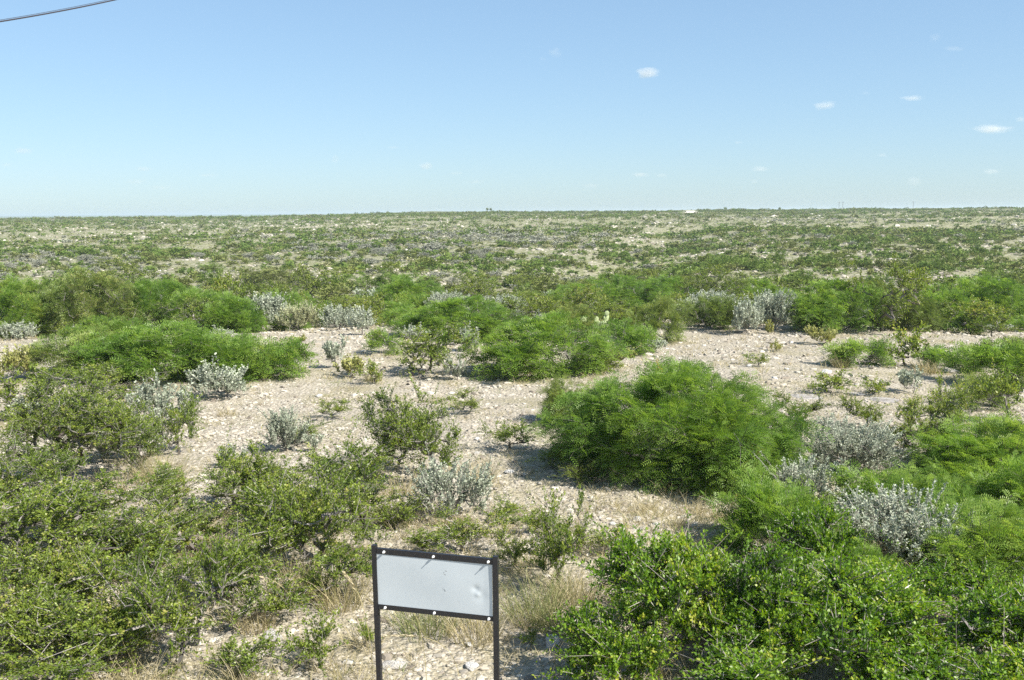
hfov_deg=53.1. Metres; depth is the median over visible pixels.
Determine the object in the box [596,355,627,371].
thorn bush
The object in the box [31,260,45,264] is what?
silver bush
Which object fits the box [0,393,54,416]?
silver bush
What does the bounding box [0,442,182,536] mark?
thorn bush
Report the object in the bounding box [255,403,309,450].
silver bush
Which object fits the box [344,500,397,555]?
thorn bush
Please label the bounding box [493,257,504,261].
silver bush
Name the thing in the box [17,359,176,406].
thorn bush
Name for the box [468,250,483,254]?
silver bush
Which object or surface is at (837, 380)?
thorn bush
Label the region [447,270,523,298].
thorn bush
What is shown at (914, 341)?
thorn bush
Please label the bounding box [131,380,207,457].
thorn bush
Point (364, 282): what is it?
acacia bush
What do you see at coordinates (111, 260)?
thorn bush
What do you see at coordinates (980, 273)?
acacia bush
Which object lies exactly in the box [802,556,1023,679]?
spiny green bush
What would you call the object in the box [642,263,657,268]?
silver bush
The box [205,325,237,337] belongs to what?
silver bush
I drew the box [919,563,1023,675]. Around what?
spiny green bush
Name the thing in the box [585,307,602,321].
thorn bush
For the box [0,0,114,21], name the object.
overhead cable
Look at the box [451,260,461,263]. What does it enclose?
silver bush
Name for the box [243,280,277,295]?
thorn bush
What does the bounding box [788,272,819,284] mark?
acacia bush
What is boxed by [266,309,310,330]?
acacia bush
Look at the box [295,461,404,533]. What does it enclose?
thorn bush
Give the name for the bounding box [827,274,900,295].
acacia bush
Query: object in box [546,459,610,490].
thorn bush
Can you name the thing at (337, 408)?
thorn bush
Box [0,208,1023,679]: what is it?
ground
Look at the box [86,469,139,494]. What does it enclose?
grass tuft
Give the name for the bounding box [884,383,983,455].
thorn bush
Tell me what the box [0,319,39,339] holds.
silver bush
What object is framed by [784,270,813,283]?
acacia bush
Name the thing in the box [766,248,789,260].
acacia bush
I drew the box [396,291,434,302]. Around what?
thorn bush
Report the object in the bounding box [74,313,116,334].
acacia bush
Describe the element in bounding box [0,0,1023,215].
sky
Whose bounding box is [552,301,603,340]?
acacia bush
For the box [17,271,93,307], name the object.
acacia bush
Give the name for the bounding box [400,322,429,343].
silver bush
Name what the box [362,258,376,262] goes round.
silver bush
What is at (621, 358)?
yellow weed
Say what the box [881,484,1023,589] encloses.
acacia bush
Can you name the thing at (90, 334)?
acacia bush
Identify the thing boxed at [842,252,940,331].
thorn bush
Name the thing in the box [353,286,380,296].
silver bush
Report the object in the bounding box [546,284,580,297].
acacia bush
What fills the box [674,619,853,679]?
spiny green bush
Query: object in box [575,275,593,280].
silver bush
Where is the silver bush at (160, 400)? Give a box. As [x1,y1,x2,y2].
[123,368,200,422]
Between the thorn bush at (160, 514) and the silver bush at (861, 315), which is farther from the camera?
the silver bush at (861, 315)
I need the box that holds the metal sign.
[371,544,499,679]
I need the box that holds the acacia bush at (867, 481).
[818,457,945,526]
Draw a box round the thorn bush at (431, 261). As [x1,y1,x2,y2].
[419,257,443,266]
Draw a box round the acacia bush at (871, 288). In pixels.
[830,282,887,303]
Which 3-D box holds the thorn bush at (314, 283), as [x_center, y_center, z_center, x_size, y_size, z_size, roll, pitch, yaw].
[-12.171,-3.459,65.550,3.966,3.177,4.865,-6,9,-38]
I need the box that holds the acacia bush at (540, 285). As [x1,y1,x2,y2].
[524,275,599,293]
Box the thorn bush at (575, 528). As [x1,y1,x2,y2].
[550,504,596,547]
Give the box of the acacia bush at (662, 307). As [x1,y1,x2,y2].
[623,291,692,343]
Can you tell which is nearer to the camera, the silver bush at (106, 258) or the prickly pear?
the prickly pear
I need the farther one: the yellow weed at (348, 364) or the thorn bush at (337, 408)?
the yellow weed at (348, 364)
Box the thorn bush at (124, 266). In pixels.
[113,260,139,272]
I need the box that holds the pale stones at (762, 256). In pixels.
[1,229,1023,298]
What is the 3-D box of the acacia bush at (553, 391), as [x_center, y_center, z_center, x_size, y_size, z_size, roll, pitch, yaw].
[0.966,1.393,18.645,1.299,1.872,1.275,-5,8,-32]
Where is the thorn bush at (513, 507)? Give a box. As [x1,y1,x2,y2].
[486,492,534,519]
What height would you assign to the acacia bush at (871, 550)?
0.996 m
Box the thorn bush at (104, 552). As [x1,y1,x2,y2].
[43,517,182,573]
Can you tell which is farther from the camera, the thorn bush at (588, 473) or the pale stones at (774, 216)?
the pale stones at (774, 216)
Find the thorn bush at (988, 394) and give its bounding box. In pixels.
[967,357,1023,419]
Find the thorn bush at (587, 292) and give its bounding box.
[555,281,609,317]
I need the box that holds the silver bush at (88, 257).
[76,254,97,260]
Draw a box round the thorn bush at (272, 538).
[185,496,313,602]
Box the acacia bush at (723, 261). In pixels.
[704,255,733,265]
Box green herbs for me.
[1,353,1022,679]
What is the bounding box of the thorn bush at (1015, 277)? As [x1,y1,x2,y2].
[973,268,1023,283]
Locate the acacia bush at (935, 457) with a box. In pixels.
[901,441,1003,492]
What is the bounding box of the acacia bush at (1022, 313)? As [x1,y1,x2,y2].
[999,306,1023,327]
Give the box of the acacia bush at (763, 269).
[756,260,785,275]
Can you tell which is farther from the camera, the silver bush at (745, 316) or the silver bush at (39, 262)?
the silver bush at (39, 262)
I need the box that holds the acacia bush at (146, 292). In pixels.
[98,275,205,329]
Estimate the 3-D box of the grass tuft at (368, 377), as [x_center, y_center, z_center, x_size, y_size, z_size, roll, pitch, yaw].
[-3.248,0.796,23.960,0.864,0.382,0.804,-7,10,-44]
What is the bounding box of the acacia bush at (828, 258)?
[808,254,835,265]
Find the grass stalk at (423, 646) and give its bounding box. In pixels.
[414,614,426,679]
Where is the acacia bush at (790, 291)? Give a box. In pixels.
[772,287,806,297]
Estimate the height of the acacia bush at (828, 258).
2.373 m
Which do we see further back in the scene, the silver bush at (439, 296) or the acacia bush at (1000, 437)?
the silver bush at (439, 296)
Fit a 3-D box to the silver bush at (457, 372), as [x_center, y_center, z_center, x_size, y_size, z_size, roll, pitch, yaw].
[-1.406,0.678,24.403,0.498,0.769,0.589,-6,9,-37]
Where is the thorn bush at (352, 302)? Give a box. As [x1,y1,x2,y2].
[319,294,379,324]
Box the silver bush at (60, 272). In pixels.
[50,269,65,274]
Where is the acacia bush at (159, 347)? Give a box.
[64,318,265,382]
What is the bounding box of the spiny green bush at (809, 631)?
[702,534,950,679]
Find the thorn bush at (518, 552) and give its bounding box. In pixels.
[477,516,565,572]
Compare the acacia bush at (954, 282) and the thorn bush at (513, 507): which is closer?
the thorn bush at (513, 507)
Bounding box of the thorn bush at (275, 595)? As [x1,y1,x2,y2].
[195,559,324,626]
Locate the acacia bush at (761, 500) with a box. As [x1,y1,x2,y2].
[700,461,864,561]
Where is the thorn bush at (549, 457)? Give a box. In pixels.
[522,445,569,471]
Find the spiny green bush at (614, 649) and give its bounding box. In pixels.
[532,583,717,679]
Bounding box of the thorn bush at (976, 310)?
[939,293,1016,331]
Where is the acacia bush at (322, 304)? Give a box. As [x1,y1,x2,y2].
[313,299,332,308]
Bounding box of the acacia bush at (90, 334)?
[62,328,166,383]
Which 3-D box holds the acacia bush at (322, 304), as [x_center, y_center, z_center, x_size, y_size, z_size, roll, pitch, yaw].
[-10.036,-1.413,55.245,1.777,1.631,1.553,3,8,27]
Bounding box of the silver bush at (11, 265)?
[0,261,17,267]
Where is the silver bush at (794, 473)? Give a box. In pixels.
[752,450,854,508]
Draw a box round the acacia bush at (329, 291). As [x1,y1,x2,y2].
[310,279,363,303]
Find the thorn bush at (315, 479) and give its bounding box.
[242,442,354,503]
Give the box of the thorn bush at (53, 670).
[0,606,165,679]
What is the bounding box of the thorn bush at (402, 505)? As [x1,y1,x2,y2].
[365,486,435,532]
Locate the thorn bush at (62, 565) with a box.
[0,533,117,611]
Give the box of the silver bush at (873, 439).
[793,412,917,471]
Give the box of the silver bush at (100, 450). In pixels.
[86,413,178,459]
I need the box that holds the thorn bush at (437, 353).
[356,320,480,377]
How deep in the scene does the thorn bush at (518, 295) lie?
43.55 m
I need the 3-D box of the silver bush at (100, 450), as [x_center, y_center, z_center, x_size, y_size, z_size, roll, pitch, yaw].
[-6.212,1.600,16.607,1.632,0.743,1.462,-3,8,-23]
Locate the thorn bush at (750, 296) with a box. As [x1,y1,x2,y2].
[737,290,763,307]
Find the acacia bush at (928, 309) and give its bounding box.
[866,288,950,331]
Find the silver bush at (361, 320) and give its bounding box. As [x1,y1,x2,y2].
[347,305,376,334]
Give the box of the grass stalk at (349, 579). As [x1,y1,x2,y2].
[342,571,372,674]
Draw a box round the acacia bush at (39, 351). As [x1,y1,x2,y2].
[14,322,130,376]
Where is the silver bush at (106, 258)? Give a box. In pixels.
[97,256,113,260]
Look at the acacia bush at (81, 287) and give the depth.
38.20 m
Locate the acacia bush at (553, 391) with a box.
[535,367,587,426]
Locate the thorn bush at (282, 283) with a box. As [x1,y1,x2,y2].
[262,280,292,287]
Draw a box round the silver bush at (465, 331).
[459,320,478,348]
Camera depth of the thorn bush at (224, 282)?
45.22 m
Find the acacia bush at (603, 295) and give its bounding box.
[583,288,621,307]
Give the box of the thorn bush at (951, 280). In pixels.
[914,270,961,297]
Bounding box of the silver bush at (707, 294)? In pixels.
[671,288,743,324]
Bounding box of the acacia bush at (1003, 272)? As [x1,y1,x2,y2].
[990,268,1022,279]
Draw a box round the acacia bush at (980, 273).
[974,265,1007,276]
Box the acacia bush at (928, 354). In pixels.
[909,344,989,372]
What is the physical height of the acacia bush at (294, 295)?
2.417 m
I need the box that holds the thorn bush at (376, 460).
[290,431,413,490]
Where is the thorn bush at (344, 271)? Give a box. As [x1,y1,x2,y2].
[329,266,362,279]
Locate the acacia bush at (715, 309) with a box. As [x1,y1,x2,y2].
[675,292,742,330]
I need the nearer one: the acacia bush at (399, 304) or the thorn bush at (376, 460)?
the thorn bush at (376, 460)
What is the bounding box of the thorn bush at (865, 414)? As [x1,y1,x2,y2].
[829,389,892,426]
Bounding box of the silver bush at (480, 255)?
[473,253,486,257]
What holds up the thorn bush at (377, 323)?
on the ground at (524, 408)
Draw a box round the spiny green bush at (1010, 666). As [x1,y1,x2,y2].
[940,605,1023,679]
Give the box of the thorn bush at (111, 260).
[94,258,122,267]
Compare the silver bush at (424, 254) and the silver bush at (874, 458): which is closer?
the silver bush at (874, 458)
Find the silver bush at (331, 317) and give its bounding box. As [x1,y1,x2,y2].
[317,301,356,328]
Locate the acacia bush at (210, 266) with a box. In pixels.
[197,261,227,273]
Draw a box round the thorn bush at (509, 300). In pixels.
[470,293,525,321]
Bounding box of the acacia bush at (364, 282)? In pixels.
[321,267,405,293]
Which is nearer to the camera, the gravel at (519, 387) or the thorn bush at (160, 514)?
the thorn bush at (160, 514)
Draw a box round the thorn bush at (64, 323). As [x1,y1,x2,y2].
[47,317,77,330]
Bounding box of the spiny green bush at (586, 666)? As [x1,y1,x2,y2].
[564,613,637,679]
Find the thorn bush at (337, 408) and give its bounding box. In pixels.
[310,398,355,417]
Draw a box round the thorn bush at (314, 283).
[287,261,344,297]
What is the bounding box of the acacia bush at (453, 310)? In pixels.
[385,293,532,341]
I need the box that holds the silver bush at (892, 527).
[824,478,989,567]
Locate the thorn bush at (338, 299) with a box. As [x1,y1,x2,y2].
[318,294,374,309]
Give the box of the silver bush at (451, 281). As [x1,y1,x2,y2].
[443,277,460,282]
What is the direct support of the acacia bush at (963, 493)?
on the ground at (524, 408)
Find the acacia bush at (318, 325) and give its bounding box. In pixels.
[304,311,328,327]
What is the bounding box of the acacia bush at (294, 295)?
[256,288,317,311]
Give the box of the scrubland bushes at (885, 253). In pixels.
[0,230,1023,337]
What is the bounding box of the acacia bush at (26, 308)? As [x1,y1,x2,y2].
[0,271,77,337]
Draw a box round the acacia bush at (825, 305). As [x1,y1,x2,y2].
[786,274,885,334]
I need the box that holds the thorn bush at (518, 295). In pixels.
[510,289,552,316]
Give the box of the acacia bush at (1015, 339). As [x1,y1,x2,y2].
[959,334,1023,362]
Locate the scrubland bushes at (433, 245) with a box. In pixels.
[0,233,1021,319]
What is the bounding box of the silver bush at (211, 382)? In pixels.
[183,353,252,396]
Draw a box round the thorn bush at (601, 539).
[582,520,640,556]
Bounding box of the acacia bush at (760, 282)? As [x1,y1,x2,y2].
[722,274,797,296]
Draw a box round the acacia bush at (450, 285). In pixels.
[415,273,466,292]
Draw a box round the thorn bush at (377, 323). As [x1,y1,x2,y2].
[372,317,386,327]
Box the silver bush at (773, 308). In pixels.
[752,288,797,329]
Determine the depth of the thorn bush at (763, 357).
24.97 m
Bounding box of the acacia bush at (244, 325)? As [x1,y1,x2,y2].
[231,310,266,333]
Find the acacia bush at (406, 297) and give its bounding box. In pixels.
[394,289,432,308]
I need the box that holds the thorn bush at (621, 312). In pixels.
[595,302,634,321]
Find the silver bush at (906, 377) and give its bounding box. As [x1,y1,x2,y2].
[896,365,923,392]
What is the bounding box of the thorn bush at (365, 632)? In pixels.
[346,612,381,647]
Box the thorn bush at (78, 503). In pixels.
[0,467,119,579]
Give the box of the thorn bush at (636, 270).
[630,268,645,274]
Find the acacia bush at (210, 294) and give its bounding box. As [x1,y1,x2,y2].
[160,284,236,330]
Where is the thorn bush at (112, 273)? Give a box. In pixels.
[97,266,165,289]
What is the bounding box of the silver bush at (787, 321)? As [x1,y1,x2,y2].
[765,312,795,324]
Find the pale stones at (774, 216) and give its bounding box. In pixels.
[0,211,1023,238]
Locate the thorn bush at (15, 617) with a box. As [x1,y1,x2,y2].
[0,552,106,661]
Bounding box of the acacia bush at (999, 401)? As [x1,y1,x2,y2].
[947,368,1023,412]
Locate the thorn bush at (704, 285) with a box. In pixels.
[671,263,752,300]
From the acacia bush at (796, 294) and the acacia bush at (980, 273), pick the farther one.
the acacia bush at (980, 273)
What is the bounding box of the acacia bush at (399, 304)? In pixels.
[378,298,413,322]
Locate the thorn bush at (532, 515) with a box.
[518,507,589,533]
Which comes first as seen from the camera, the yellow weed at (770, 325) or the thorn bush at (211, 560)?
the thorn bush at (211, 560)
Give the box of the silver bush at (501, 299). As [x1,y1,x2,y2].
[463,293,528,318]
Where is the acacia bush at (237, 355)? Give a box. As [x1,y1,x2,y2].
[178,328,283,383]
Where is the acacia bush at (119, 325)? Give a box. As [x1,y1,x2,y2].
[105,314,149,332]
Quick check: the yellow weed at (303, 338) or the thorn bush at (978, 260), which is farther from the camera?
the thorn bush at (978, 260)
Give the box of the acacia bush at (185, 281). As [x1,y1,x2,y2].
[140,274,219,295]
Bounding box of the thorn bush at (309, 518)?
[223,418,402,573]
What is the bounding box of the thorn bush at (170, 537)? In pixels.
[51,490,218,572]
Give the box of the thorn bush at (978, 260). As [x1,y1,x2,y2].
[967,256,985,265]
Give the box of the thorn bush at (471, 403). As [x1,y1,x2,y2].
[442,386,485,411]
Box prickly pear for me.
[581,311,608,335]
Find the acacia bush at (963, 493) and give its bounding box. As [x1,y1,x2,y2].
[921,463,988,543]
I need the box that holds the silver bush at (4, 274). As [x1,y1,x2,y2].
[0,272,11,277]
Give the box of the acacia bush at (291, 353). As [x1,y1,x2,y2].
[244,335,324,380]
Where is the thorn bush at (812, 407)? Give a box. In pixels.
[766,387,841,418]
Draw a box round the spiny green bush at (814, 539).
[765,493,898,572]
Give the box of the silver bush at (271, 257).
[261,254,280,259]
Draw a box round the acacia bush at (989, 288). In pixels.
[935,271,1023,326]
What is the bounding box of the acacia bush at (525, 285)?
[513,282,531,292]
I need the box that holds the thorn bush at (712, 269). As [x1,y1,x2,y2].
[703,266,732,273]
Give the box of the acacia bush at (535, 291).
[508,288,559,319]
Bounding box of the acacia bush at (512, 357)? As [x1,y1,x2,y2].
[450,308,634,381]
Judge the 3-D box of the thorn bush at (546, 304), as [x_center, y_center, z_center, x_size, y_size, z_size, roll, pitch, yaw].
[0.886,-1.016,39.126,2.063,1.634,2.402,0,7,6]
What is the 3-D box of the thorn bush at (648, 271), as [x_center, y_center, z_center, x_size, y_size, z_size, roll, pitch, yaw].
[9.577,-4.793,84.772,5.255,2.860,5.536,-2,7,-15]
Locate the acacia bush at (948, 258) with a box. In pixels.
[931,253,960,265]
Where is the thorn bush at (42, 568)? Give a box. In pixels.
[0,484,182,608]
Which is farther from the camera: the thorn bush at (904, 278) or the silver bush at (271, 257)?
the silver bush at (271, 257)
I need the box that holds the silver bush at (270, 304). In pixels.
[237,291,290,329]
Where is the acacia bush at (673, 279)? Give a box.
[624,271,697,295]
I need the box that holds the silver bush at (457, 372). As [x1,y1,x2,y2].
[442,353,465,379]
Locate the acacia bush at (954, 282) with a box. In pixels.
[940,273,977,292]
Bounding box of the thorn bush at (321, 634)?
[275,602,348,677]
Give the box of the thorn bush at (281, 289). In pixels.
[236,279,307,300]
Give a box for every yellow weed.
[0,343,32,378]
[288,334,306,342]
[332,352,365,376]
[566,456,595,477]
[596,342,641,363]
[765,319,773,333]
[769,339,782,350]
[803,323,837,343]
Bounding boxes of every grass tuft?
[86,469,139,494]
[103,586,168,644]
[105,442,210,486]
[208,581,296,635]
[211,402,239,416]
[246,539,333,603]
[282,549,372,612]
[358,366,386,381]
[364,464,390,481]
[364,590,506,642]
[366,495,430,529]
[372,464,421,496]
[421,583,525,646]
[424,505,485,536]
[456,455,506,481]
[492,562,590,626]
[517,585,595,635]
[531,556,609,609]
[645,471,690,495]
[826,353,853,368]
[909,359,943,374]
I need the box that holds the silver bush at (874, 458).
[845,437,902,471]
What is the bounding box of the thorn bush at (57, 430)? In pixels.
[0,364,167,477]
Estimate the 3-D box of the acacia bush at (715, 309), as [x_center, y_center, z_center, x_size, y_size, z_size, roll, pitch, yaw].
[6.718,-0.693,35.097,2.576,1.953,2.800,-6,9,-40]
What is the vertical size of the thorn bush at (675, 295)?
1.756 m
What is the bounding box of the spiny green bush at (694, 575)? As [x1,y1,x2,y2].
[572,507,817,668]
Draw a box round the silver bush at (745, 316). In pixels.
[731,291,765,332]
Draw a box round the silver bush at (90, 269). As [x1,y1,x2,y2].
[85,266,102,272]
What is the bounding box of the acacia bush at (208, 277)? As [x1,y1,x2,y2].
[196,268,227,284]
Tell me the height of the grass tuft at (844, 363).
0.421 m
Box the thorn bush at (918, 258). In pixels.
[914,254,925,262]
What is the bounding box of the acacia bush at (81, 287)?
[32,264,149,332]
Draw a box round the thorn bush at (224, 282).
[203,268,253,299]
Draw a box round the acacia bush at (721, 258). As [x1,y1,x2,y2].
[713,253,738,264]
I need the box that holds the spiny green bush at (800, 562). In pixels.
[712,539,838,625]
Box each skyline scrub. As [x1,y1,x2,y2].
[0,206,1023,251]
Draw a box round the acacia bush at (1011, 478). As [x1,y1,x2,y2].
[965,447,1023,519]
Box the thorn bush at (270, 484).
[190,459,322,525]
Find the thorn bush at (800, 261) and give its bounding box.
[787,257,811,266]
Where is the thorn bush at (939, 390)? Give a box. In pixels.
[918,371,981,430]
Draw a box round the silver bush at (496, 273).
[485,270,503,276]
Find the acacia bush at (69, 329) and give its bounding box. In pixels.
[53,323,78,339]
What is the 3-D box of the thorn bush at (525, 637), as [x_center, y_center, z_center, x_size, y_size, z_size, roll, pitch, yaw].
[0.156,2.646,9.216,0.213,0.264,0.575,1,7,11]
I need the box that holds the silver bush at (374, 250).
[369,248,384,252]
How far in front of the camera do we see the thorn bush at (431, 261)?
122.83 m
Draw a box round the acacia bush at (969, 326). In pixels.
[951,313,986,335]
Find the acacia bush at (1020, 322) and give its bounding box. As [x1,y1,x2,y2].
[1000,313,1023,331]
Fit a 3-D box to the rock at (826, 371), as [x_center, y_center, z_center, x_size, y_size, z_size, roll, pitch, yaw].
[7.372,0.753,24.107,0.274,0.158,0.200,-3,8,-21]
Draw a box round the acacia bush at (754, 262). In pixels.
[739,256,762,269]
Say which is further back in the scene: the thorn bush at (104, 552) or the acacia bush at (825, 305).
the acacia bush at (825, 305)
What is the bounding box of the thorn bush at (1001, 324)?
[963,310,1023,336]
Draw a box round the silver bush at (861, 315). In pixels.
[840,308,872,324]
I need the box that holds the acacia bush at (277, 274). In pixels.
[223,267,331,288]
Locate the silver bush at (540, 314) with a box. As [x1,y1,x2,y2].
[533,310,545,321]
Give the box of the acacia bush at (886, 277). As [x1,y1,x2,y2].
[864,272,896,287]
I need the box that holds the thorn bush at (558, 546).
[502,484,597,595]
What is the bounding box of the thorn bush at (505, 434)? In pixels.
[471,418,537,449]
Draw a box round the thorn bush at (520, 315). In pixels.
[511,308,531,319]
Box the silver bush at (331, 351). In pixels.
[322,334,347,365]
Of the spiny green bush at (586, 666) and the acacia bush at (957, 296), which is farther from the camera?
the acacia bush at (957, 296)
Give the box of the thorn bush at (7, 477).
[0,422,76,524]
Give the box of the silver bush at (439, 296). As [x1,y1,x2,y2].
[418,289,469,312]
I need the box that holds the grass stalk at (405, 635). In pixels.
[381,634,458,675]
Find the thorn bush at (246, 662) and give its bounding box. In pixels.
[175,615,304,679]
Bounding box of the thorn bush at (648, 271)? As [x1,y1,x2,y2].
[598,266,666,289]
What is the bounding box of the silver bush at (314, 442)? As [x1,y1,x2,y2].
[302,433,324,449]
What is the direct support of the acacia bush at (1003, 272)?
on the ground at (524, 408)
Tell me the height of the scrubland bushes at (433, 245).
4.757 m
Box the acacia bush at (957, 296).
[906,279,979,332]
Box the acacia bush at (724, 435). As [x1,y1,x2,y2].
[523,351,834,505]
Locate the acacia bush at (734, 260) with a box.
[720,254,743,264]
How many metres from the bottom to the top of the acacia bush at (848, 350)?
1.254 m
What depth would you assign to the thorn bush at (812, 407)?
18.31 m
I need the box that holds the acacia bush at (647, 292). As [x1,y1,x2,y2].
[553,272,684,316]
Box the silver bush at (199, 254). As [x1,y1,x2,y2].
[191,252,204,257]
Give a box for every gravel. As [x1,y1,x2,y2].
[0,318,1023,416]
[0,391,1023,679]
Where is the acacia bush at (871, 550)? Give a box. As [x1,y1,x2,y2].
[797,530,912,575]
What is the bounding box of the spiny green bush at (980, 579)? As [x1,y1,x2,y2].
[911,553,1023,638]
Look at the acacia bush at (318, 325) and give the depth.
40.93 m
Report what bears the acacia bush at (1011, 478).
on the ground at (524, 408)
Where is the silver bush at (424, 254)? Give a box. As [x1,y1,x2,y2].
[419,251,430,256]
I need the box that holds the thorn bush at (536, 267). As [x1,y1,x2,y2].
[520,265,540,274]
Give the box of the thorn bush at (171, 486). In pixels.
[136,459,203,509]
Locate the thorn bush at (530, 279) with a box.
[505,271,562,290]
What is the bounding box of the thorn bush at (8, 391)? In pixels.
[0,362,68,418]
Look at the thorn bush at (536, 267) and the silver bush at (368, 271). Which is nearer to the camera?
the silver bush at (368, 271)
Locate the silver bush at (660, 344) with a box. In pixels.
[643,337,667,351]
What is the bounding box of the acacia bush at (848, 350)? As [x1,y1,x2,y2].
[818,335,898,367]
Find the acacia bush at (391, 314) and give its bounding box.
[379,307,414,326]
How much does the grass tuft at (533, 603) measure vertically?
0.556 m
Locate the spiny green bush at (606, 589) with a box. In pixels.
[597,526,692,627]
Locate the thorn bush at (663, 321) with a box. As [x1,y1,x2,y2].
[641,302,669,322]
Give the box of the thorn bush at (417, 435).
[343,381,464,483]
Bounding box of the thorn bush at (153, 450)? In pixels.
[50,381,167,474]
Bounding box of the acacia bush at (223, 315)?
[198,288,271,332]
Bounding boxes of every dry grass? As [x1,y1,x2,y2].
[0,321,1023,387]
[0,371,1021,679]
[0,485,1023,679]
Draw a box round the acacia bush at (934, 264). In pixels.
[917,258,950,271]
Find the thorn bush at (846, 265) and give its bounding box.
[834,258,861,267]
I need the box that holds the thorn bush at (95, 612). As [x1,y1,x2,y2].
[8,522,219,676]
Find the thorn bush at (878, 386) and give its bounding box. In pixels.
[858,371,892,393]
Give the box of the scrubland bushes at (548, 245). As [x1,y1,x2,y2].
[0,234,1023,295]
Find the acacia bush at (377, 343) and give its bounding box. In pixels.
[361,326,411,354]
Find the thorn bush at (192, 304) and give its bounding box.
[151,293,217,326]
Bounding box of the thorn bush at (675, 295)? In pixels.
[665,287,685,323]
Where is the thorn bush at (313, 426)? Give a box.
[280,417,335,443]
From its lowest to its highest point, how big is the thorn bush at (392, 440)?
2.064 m
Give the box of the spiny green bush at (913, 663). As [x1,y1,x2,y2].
[781,599,975,679]
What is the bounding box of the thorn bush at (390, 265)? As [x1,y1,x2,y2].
[381,259,405,270]
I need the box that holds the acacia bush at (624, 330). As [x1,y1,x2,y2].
[594,316,663,355]
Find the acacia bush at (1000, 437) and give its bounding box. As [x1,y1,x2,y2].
[896,409,1023,479]
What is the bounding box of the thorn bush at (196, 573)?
[110,554,210,615]
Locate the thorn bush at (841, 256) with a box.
[826,252,854,261]
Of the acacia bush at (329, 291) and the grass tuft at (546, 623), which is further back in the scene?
the acacia bush at (329, 291)
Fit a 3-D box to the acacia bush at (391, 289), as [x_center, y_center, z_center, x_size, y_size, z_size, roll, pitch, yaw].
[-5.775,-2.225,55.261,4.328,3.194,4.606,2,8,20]
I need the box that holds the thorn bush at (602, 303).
[586,290,636,322]
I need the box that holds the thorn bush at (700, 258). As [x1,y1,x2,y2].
[694,253,711,262]
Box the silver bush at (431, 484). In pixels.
[396,441,494,518]
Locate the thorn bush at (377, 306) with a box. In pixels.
[350,286,392,317]
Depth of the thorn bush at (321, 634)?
8.65 m
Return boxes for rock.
[263,628,281,641]
[382,660,406,669]
[465,661,478,670]
[504,469,514,473]
[546,634,559,648]
[787,394,822,398]
[821,369,831,372]
[848,392,865,395]
[865,397,899,402]
[930,366,956,371]
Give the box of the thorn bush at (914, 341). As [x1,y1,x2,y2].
[879,320,938,366]
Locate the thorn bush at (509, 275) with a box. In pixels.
[500,274,536,283]
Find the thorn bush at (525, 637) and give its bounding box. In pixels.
[514,621,543,649]
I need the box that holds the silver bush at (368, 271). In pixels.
[364,268,378,272]
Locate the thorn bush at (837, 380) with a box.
[801,366,859,394]
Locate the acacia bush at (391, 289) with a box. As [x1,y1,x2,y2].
[370,270,446,303]
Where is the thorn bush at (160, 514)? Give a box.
[85,485,246,570]
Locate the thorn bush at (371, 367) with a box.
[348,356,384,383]
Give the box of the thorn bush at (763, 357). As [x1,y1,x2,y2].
[740,350,770,365]
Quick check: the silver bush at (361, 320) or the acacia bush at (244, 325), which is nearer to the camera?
the silver bush at (361, 320)
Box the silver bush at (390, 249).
[381,248,397,252]
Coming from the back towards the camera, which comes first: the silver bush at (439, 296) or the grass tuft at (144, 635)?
the silver bush at (439, 296)
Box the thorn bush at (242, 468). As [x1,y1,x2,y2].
[192,423,313,517]
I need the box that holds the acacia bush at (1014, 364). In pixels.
[930,336,1023,388]
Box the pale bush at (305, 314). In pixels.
[274,299,321,330]
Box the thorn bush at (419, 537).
[402,526,486,551]
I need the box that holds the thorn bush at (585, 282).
[571,277,590,284]
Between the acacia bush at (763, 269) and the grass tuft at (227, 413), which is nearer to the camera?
the grass tuft at (227, 413)
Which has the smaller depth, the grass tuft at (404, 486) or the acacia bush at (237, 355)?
the grass tuft at (404, 486)
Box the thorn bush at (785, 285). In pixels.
[764,275,811,293]
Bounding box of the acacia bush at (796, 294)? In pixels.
[776,290,805,300]
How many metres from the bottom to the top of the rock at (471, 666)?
0.072 m
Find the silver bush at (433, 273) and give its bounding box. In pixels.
[427,270,450,278]
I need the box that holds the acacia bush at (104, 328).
[82,323,112,334]
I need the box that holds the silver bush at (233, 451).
[215,438,247,460]
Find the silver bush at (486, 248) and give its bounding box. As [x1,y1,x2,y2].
[481,247,494,252]
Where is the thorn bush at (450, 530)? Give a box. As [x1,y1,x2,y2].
[421,500,538,554]
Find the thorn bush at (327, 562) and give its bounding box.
[289,514,376,599]
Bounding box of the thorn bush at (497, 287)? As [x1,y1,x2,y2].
[483,284,502,290]
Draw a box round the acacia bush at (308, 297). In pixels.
[285,290,319,306]
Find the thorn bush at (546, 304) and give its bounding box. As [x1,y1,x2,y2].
[508,293,560,314]
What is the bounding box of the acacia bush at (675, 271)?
[669,267,694,278]
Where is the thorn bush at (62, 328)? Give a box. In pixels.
[56,320,73,338]
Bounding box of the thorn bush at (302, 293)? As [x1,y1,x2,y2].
[293,290,323,308]
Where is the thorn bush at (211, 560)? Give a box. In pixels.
[86,525,255,677]
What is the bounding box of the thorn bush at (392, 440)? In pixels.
[352,372,451,469]
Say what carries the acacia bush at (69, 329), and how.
on the ground at (524, 408)
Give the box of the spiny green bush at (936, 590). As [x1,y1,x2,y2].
[796,547,975,613]
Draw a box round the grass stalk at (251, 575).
[243,574,298,628]

